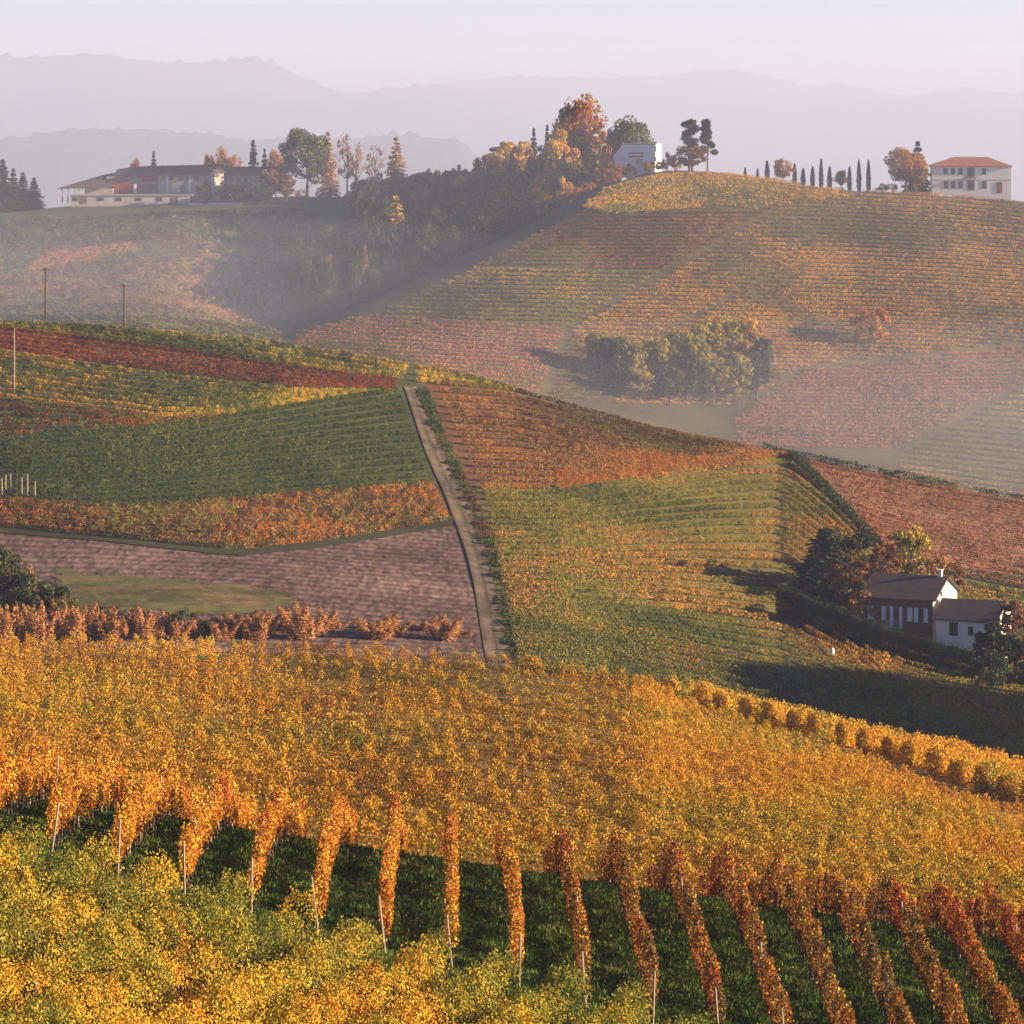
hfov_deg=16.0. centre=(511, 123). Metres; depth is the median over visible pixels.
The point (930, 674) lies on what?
vine row
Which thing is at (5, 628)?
young tree
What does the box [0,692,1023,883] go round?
vine row
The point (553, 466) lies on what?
vine row
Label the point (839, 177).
autumn tree
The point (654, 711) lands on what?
vine row
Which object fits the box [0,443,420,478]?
vine row
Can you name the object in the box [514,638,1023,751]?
vine row
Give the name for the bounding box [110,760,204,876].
vine row
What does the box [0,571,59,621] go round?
broadleaf tree
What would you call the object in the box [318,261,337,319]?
broadleaf tree
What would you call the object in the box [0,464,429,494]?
vine row
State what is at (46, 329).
vine row
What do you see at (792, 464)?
vine row
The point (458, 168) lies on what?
spruce tree
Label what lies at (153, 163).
spruce tree
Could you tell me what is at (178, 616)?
shrub
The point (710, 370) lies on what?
autumn tree
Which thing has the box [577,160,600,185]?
shrub
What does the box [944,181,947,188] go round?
window
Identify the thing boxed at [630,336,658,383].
autumn tree
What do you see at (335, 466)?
vine row
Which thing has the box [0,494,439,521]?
vine row
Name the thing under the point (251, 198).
shrub
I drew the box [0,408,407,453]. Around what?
vine row
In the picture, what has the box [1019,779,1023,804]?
vine row
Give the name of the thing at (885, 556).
autumn tree
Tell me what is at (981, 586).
vine row
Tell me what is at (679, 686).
vine row
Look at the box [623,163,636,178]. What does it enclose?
shrub
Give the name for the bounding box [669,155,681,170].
shrub
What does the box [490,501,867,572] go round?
vine row
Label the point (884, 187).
shrub
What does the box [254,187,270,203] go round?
shrub
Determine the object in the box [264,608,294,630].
young tree
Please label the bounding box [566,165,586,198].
autumn tree
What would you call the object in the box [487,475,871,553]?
vine row
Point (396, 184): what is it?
broadleaf tree
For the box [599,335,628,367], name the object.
broadleaf tree
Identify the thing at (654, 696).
vine row
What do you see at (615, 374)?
broadleaf tree
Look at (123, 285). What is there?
utility pole
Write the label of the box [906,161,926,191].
autumn tree
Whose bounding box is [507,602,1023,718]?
vine row
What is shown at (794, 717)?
vine row
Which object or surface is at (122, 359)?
vine row
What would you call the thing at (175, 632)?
young tree
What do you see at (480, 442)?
vine row
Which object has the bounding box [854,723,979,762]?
vine row
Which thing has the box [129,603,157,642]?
young tree
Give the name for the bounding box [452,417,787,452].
vine row
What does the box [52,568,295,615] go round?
meadow
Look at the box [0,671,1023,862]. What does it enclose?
vine row
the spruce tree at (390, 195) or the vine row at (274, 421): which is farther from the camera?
the spruce tree at (390, 195)
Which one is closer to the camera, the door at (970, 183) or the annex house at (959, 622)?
the annex house at (959, 622)
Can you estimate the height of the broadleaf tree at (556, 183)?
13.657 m
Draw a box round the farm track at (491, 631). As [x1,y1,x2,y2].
[404,386,509,666]
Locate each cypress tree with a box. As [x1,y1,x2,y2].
[764,160,769,178]
[792,163,796,183]
[800,168,805,184]
[810,166,814,185]
[818,158,823,186]
[827,166,831,186]
[847,166,851,190]
[856,159,861,191]
[866,159,870,191]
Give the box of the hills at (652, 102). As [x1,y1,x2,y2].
[394,69,913,142]
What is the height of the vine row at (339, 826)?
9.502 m
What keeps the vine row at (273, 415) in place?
on the ground at (706, 421)
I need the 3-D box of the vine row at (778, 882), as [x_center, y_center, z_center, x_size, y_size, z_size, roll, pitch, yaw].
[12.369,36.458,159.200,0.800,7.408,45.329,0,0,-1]
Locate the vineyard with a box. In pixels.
[0,171,1023,498]
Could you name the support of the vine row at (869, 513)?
on the ground at (706, 421)
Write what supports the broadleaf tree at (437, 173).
on the ground at (706, 421)
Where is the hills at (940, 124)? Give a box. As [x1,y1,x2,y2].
[649,86,1023,201]
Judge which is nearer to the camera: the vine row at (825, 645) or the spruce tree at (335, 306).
the vine row at (825, 645)
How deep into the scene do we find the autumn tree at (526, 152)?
1084.58 m
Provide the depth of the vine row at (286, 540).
512.32 m
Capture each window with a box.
[914,608,927,622]
[943,168,947,173]
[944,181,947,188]
[949,622,957,635]
[951,181,955,188]
[958,168,962,173]
[958,181,962,188]
[968,626,972,635]
[982,181,986,188]
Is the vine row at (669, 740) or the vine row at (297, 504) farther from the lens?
the vine row at (297, 504)
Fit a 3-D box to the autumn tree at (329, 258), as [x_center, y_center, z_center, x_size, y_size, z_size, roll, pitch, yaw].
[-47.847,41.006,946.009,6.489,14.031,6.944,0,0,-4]
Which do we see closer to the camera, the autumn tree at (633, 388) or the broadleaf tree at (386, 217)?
the autumn tree at (633, 388)
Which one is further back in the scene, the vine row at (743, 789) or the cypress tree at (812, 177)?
the cypress tree at (812, 177)
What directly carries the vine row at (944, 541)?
on the ground at (706, 421)
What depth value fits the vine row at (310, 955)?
124.64 m
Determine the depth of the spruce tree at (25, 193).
1111.34 m
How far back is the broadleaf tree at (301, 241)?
985.53 m
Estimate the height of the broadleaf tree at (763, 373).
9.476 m
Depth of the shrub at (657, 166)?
1004.75 m
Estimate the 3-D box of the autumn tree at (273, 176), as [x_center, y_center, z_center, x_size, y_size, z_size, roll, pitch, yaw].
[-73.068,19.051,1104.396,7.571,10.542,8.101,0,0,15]
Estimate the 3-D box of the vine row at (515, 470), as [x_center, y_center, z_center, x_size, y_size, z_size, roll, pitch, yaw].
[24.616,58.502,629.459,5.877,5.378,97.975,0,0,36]
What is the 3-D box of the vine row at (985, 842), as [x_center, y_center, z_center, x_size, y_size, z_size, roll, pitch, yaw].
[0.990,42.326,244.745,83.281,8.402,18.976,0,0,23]
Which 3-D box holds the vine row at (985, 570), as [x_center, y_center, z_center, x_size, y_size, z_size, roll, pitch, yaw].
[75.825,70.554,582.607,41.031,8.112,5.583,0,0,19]
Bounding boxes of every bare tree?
[333,134,355,194]
[347,140,364,181]
[363,145,386,180]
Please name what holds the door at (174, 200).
in the terrace wall at (96, 200)
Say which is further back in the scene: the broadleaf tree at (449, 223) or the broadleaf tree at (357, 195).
the broadleaf tree at (357, 195)
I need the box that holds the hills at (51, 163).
[0,127,475,208]
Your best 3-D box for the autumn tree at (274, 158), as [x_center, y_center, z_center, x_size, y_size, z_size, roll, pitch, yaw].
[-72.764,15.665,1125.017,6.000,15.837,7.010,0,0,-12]
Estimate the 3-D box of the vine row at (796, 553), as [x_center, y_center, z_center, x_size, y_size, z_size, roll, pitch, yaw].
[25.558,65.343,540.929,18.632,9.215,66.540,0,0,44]
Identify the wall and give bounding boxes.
[71,194,194,206]
[189,203,242,204]
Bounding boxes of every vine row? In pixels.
[0,320,409,366]
[0,321,405,373]
[0,322,401,377]
[0,326,396,381]
[0,329,395,382]
[0,338,394,386]
[0,342,395,388]
[0,348,393,393]
[0,355,377,392]
[0,361,369,394]
[0,367,359,397]
[0,373,346,400]
[0,380,336,405]
[0,387,325,411]
[0,387,399,439]
[0,392,313,416]
[0,394,401,444]
[0,397,222,419]
[0,400,404,448]
[0,404,221,421]
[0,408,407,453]
[0,410,217,421]
[0,414,205,422]
[0,414,211,435]
[0,414,212,428]
[0,414,409,457]
[0,422,412,462]
[0,428,415,467]
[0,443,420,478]
[0,449,424,483]
[0,457,427,489]
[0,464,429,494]
[0,471,431,500]
[0,478,435,505]
[0,481,432,510]
[0,485,434,513]
[0,489,436,516]
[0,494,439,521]
[0,497,442,526]
[0,502,444,531]
[0,505,445,536]
[0,510,448,542]
[0,514,449,547]
[0,631,1023,829]
[0,637,1023,834]
[0,645,1023,837]
[0,652,1023,845]
[0,658,1023,851]
[0,663,1023,858]
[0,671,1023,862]
[0,675,1023,868]
[0,682,1023,875]
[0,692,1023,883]
[0,698,1023,886]
[0,703,1023,891]
[0,712,1023,898]
[0,718,1023,907]
[0,725,1023,904]
[0,733,1023,913]
[0,735,49,797]
[0,737,110,820]
[0,816,55,894]
[0,830,124,933]
[0,849,189,986]
[0,867,258,1023]
[0,884,325,1023]
[1,335,395,383]
[1,436,418,472]
[3,321,407,368]
[3,743,1023,913]
[13,752,1018,932]
[15,754,1023,936]
[45,749,146,856]
[61,912,388,1023]
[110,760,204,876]
[113,786,995,936]
[177,767,258,895]
[220,923,455,1023]
[246,784,307,914]
[311,788,357,932]
[335,944,524,1023]
[378,791,407,952]
[413,362,526,394]
[414,369,509,389]
[416,376,494,387]
[435,378,788,457]
[439,386,789,456]
[441,394,786,455]
[443,811,460,967]
[445,401,788,456]
[445,961,592,1023]
[448,408,770,450]
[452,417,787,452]
[454,423,767,451]
[458,431,780,454]
[462,439,786,454]
[465,446,779,458]
[468,451,777,464]
[471,450,783,469]
[474,451,779,475]
[477,450,784,481]
[480,450,778,488]
[484,458,830,496]
[486,466,862,537]
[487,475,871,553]
[488,483,867,554]
[489,492,860,558]
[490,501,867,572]
[492,510,857,567]
[493,518,857,578]
[493,526,812,549]
[494,821,524,988]
[495,534,812,557]
[495,542,806,558]
[497,550,799,565]
[498,557,797,573]
[499,564,801,581]
[500,571,810,594]
[502,577,779,593]
[504,584,787,604]
[505,590,768,610]
[506,595,768,619]
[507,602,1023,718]
[507,609,1023,723]
[509,614,1023,728]
[510,619,1023,734]
[510,625,1023,739]
[512,632,1023,745]
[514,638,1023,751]
[514,644,1023,755]
[516,650,1023,759]
[516,656,1023,761]
[518,663,711,696]
[519,663,708,703]
[522,662,728,706]
[522,663,709,699]
[524,663,703,700]
[542,825,592,1009]
[570,976,654,1023]
[595,828,659,1023]
[645,837,727,1023]
[656,1009,718,1023]
[662,675,752,716]
[691,678,761,723]
[696,841,793,1023]
[710,690,790,729]
[737,693,805,735]
[747,848,855,1023]
[759,698,853,743]
[763,442,1023,502]
[785,704,871,747]
[800,621,1023,713]
[800,867,918,1023]
[804,708,897,746]
[809,460,1023,505]
[815,466,1023,512]
[821,473,1023,519]
[829,479,1023,525]
[829,628,1023,707]
[833,487,1023,532]
[834,718,913,751]
[838,492,1023,539]
[848,500,1023,546]
[852,506,1023,552]
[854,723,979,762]
[854,869,969,1023]
[857,513,1023,559]
[857,640,1023,702]
[859,521,1023,566]
[860,523,1023,572]
[867,536,1023,579]
[872,647,1023,697]
[874,544,1023,587]
[881,732,981,763]
[882,649,1023,691]
[890,652,1021,684]
[895,645,1017,671]
[900,735,1017,768]
[906,880,1023,1023]
[910,572,1023,595]
[923,744,1023,778]
[947,756,1023,785]
[951,875,1023,983]
[957,591,1023,606]
[959,585,1023,600]
[972,758,1023,795]
[996,769,1023,801]
[1015,906,1023,930]
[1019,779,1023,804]
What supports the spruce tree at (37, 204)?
on the ground at (706, 421)
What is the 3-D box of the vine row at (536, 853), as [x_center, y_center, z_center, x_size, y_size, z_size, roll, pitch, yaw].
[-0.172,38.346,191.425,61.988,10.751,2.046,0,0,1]
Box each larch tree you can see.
[309,132,340,199]
[362,245,368,283]
[381,136,407,180]
[385,194,408,236]
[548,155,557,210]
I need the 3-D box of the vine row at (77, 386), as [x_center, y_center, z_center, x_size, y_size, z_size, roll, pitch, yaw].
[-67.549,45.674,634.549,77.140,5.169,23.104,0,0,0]
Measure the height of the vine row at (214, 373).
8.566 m
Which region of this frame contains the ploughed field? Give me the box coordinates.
[0,527,491,667]
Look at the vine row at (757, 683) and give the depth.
452.35 m
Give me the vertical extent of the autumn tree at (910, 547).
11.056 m
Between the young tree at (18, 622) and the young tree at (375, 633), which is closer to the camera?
the young tree at (18, 622)
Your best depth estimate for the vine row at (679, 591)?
506.66 m
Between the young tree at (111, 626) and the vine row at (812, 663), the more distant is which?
the vine row at (812, 663)
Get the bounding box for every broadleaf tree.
[0,545,29,612]
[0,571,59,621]
[39,585,69,619]
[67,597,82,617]
[278,128,335,198]
[293,239,313,249]
[296,259,315,298]
[297,255,331,294]
[304,236,323,261]
[312,226,336,254]
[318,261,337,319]
[324,225,342,234]
[327,232,341,258]
[331,254,346,284]
[341,191,359,205]
[344,257,364,307]
[348,244,367,263]
[349,230,368,251]
[350,179,363,190]
[350,184,367,213]
[350,208,369,229]
[354,215,377,227]
[356,195,379,216]
[359,227,377,255]
[360,176,378,189]
[361,265,383,299]
[363,182,382,209]
[366,247,379,268]
[368,220,385,243]
[369,184,384,209]
[374,197,397,221]
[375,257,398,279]
[378,213,397,232]
[382,179,396,195]
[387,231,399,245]
[390,175,404,190]
[393,177,413,197]
[404,178,423,204]
[413,171,439,197]
[414,227,437,275]
[418,223,444,272]
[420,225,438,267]
[425,206,448,231]
[433,170,442,192]
[438,174,453,197]
[439,229,464,261]
[442,170,465,199]
[442,170,466,197]
[443,216,459,249]
[446,225,466,259]
[465,213,480,234]
[471,214,493,245]
[548,171,566,208]
[549,108,590,201]
[552,169,571,203]
[557,163,573,184]
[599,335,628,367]
[602,126,623,167]
[607,359,635,394]
[609,115,655,150]
[654,365,685,405]
[671,352,700,402]
[744,361,771,400]
[746,336,773,379]
[821,528,872,568]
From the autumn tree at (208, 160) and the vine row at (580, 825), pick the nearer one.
the vine row at (580, 825)
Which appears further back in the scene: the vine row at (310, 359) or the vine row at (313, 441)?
the vine row at (310, 359)
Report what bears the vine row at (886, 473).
on the ground at (706, 421)
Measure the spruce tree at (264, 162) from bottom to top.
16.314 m
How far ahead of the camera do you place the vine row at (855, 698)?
460.58 m
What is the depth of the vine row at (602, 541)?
551.77 m
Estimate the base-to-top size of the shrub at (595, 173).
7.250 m
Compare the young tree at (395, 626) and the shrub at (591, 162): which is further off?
the shrub at (591, 162)
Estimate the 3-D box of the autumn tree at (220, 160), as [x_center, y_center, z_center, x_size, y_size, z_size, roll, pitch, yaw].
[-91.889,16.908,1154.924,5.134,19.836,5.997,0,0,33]
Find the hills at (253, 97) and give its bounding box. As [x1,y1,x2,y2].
[0,52,626,180]
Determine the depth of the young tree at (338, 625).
452.61 m
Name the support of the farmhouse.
on the ground at (706, 421)
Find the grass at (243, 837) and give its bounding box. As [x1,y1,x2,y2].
[0,790,1023,1023]
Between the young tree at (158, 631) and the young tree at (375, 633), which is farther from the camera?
the young tree at (375, 633)
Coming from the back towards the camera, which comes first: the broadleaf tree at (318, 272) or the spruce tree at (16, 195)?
the spruce tree at (16, 195)
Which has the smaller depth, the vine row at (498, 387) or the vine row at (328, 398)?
the vine row at (328, 398)
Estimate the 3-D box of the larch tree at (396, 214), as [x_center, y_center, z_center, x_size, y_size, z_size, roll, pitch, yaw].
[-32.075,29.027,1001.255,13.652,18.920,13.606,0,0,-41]
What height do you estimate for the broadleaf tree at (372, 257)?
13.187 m
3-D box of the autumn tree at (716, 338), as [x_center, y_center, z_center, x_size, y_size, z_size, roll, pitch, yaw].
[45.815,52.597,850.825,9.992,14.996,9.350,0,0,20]
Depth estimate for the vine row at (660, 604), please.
494.69 m
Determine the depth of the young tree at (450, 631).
449.70 m
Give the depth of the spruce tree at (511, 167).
1061.54 m
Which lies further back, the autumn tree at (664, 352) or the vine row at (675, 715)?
the autumn tree at (664, 352)
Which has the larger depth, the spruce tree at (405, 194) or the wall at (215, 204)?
the wall at (215, 204)
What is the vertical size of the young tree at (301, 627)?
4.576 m
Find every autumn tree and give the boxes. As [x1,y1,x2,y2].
[129,157,139,167]
[203,154,215,164]
[213,146,229,166]
[226,154,244,196]
[258,169,282,201]
[267,148,282,196]
[276,172,296,200]
[318,254,336,281]
[473,155,503,173]
[485,141,516,163]
[506,145,526,175]
[511,140,535,165]
[526,145,549,170]
[530,168,553,189]
[531,176,556,206]
[531,194,554,219]
[535,192,555,214]
[541,128,579,207]
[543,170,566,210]
[552,93,607,163]
[555,177,573,206]
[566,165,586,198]
[570,159,583,176]
[575,163,595,195]
[584,330,613,370]
[611,337,648,385]
[621,365,655,401]
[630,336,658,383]
[645,336,678,389]
[662,326,695,365]
[674,145,709,170]
[674,333,711,375]
[691,317,729,361]
[694,358,730,403]
[709,314,744,370]
[718,352,753,401]
[727,317,760,366]
[774,158,794,180]
[825,555,868,611]
[832,170,847,186]
[861,539,904,580]
[883,147,928,192]
[887,523,934,574]
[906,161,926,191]
[934,562,965,592]
[998,597,1023,672]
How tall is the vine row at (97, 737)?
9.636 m
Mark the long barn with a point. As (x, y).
(239, 175)
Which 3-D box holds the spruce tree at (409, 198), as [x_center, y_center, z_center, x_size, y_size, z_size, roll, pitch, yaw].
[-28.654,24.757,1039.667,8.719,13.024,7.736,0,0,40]
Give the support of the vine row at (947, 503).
on the ground at (706, 421)
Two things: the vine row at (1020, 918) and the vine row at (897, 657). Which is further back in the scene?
the vine row at (897, 657)
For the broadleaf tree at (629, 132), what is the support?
on the ground at (706, 421)
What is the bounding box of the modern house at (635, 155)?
[613,143,661,177]
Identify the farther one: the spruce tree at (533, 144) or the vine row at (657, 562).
the spruce tree at (533, 144)
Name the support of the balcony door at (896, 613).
in the country house at (908, 602)
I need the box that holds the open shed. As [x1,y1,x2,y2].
[57,173,114,202]
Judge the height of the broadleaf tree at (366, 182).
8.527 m
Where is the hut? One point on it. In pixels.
(217, 177)
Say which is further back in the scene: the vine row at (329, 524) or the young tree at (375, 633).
the vine row at (329, 524)
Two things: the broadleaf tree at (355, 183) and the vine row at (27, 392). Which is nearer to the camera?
the vine row at (27, 392)
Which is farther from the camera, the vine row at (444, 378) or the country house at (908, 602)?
the vine row at (444, 378)
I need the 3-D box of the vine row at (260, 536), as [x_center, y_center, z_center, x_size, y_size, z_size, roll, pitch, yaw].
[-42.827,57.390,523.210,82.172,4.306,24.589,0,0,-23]
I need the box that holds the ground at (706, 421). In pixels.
[0,171,1023,1023]
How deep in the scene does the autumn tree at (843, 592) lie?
527.31 m
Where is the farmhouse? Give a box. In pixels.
[107,164,226,200]
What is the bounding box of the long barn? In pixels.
[225,167,284,193]
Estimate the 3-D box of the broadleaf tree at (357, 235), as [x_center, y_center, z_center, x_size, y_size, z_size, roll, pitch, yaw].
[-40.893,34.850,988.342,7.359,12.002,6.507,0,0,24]
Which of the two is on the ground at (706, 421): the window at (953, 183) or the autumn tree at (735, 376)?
the autumn tree at (735, 376)
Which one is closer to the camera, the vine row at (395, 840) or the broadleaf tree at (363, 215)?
the vine row at (395, 840)
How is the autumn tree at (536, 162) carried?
on the ground at (706, 421)
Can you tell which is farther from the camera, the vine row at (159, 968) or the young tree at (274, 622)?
the young tree at (274, 622)
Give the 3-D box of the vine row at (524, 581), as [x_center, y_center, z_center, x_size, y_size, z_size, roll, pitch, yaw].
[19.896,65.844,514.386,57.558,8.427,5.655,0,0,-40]
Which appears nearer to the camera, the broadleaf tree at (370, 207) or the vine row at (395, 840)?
the vine row at (395, 840)
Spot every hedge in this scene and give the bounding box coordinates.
[415,386,524,663]
[775,583,974,680]
[787,450,881,546]
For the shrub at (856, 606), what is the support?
on the ground at (706, 421)
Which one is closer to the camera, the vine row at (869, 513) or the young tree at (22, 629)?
the young tree at (22, 629)
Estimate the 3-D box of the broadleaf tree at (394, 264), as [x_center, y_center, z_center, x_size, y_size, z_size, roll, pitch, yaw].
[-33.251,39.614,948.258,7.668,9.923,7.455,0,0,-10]
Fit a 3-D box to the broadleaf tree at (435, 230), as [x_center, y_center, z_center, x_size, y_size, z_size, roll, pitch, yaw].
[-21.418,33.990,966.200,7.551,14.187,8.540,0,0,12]
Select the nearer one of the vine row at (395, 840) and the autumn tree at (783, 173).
the vine row at (395, 840)
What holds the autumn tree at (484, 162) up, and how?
on the ground at (706, 421)
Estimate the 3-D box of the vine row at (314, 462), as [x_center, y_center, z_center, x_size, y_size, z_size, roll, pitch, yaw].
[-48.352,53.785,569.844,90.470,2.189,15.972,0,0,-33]
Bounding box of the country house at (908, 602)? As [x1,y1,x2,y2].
[859,569,961,642]
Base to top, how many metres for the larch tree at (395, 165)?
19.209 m
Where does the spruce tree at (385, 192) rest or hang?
on the ground at (706, 421)
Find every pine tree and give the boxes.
[680,119,699,170]
[699,118,718,171]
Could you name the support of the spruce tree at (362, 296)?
on the ground at (706, 421)
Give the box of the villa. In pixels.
[928,157,1012,200]
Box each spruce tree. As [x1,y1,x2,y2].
[0,159,18,212]
[0,195,5,212]
[8,168,27,211]
[18,172,35,210]
[26,178,45,209]
[151,150,155,165]
[247,140,258,195]
[260,148,272,197]
[322,265,345,314]
[351,255,368,303]
[382,186,389,214]
[384,218,393,237]
[386,182,395,211]
[397,180,404,211]
[401,184,408,216]
[402,187,416,217]
[457,165,463,179]
[470,158,483,187]
[504,152,518,182]
[524,159,531,172]
[530,128,537,156]
[544,125,549,158]
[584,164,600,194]
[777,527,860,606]
[900,141,930,194]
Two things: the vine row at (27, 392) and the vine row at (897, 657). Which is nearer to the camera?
the vine row at (897, 657)
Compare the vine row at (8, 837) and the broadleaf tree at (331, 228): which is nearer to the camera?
the vine row at (8, 837)
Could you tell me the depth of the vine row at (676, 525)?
564.83 m
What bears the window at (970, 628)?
in the annex house at (959, 622)
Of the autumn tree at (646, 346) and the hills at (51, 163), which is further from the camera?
the hills at (51, 163)
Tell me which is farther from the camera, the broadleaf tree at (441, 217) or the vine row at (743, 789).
the broadleaf tree at (441, 217)
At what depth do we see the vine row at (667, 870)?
150.24 m
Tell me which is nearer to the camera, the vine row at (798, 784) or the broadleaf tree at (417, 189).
the vine row at (798, 784)
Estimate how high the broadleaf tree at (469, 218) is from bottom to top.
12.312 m
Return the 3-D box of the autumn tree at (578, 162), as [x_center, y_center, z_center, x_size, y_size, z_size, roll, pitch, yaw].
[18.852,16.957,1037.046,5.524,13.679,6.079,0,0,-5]
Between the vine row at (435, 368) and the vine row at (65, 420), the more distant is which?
the vine row at (435, 368)
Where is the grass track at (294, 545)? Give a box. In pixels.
[0,516,452,554]
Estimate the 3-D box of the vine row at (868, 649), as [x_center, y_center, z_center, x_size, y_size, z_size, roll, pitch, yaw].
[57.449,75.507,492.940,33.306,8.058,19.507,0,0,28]
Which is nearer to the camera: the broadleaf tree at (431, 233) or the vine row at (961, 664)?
the vine row at (961, 664)
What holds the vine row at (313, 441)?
on the ground at (706, 421)
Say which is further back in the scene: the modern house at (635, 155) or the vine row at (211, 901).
the modern house at (635, 155)
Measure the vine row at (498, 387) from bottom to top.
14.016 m
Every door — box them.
[80,197,86,203]
[171,197,177,203]
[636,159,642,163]
[890,606,902,626]
[967,168,974,176]
[967,180,974,189]
[997,182,1001,192]
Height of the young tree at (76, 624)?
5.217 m
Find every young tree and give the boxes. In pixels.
[0,603,26,639]
[0,604,16,646]
[18,602,40,637]
[22,600,55,645]
[44,599,67,640]
[47,607,71,635]
[61,602,97,644]
[78,604,99,638]
[85,609,110,633]
[95,605,123,642]
[108,616,130,637]
[125,611,145,631]
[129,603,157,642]
[145,612,164,635]
[151,611,174,630]
[167,618,194,641]
[186,616,204,635]
[208,621,241,640]
[219,610,255,635]
[241,610,270,639]
[252,612,279,634]
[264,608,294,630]
[276,601,325,639]
[302,606,337,634]
[325,617,350,629]
[352,617,394,639]
[360,614,412,635]
[410,615,442,631]
[427,614,463,641]
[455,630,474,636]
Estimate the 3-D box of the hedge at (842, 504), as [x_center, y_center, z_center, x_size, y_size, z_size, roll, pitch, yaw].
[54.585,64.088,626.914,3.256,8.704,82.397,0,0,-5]
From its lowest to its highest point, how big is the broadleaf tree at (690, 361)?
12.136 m
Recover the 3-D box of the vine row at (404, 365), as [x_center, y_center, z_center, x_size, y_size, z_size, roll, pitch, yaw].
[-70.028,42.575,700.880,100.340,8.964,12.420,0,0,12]
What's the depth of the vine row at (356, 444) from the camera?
576.80 m
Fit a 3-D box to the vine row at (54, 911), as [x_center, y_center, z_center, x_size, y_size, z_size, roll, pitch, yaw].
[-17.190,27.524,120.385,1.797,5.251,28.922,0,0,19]
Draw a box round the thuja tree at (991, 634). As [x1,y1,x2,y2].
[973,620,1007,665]
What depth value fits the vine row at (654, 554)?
539.57 m
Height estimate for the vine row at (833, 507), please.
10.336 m
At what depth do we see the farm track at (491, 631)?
531.02 m
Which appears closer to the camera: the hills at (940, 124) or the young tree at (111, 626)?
the young tree at (111, 626)
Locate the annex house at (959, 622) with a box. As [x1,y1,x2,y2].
[931,598,1011,659]
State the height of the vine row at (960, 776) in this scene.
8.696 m
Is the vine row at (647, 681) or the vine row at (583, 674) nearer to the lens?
the vine row at (647, 681)
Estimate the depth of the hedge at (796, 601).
504.63 m
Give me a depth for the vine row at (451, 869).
144.16 m
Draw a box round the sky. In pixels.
[0,0,1023,96]
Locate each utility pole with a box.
[13,328,14,393]
[41,266,49,323]
[119,283,128,326]
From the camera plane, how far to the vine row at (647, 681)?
318.73 m
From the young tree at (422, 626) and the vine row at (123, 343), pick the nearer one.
the young tree at (422, 626)
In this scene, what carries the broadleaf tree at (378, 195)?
on the ground at (706, 421)
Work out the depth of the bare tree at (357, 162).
1113.61 m
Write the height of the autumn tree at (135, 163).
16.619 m
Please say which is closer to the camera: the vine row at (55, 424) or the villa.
the vine row at (55, 424)
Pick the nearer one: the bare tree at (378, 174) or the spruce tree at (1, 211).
the spruce tree at (1, 211)
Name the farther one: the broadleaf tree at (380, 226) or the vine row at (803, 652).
the broadleaf tree at (380, 226)
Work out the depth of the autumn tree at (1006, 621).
512.42 m
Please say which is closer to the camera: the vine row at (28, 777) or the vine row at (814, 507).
the vine row at (28, 777)
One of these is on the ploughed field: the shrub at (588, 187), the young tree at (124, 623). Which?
the young tree at (124, 623)
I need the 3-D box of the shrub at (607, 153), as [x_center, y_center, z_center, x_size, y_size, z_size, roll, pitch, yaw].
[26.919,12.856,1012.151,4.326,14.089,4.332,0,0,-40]
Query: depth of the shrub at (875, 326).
876.97 m
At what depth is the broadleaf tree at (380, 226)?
987.44 m
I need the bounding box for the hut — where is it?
[209,169,224,186]
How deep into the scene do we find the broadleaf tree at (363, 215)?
1010.62 m
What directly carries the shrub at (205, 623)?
on the ploughed field
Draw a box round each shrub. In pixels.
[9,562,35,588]
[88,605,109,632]
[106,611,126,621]
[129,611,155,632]
[165,607,200,632]
[196,180,212,204]
[199,615,221,634]
[214,188,231,202]
[218,182,234,202]
[230,182,248,202]
[238,180,264,203]
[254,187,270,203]
[295,189,308,202]
[564,187,582,200]
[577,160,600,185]
[580,182,595,194]
[589,147,607,169]
[591,167,610,188]
[600,145,614,185]
[605,168,619,184]
[614,164,630,181]
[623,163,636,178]
[640,161,654,172]
[652,160,665,169]
[660,152,673,170]
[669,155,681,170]
[847,589,878,618]
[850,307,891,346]
[875,183,889,190]
[885,183,897,191]
[913,553,952,579]
[970,648,1008,686]
[984,633,1023,687]
[1013,639,1023,684]
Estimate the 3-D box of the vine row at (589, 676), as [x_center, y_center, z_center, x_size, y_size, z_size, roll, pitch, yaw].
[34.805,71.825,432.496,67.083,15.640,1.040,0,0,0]
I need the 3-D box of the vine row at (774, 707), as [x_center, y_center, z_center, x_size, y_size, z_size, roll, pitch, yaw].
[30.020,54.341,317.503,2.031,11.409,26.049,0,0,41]
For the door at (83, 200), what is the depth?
1103.03 m
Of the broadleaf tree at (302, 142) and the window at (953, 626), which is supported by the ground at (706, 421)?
the broadleaf tree at (302, 142)
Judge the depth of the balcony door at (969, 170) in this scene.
1008.01 m
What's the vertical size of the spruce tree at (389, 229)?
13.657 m
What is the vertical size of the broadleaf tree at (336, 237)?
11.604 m
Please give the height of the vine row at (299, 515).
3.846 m
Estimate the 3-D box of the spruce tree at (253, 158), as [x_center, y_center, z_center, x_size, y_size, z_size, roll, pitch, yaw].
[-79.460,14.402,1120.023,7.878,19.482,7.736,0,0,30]
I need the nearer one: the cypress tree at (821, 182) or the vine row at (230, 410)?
the vine row at (230, 410)

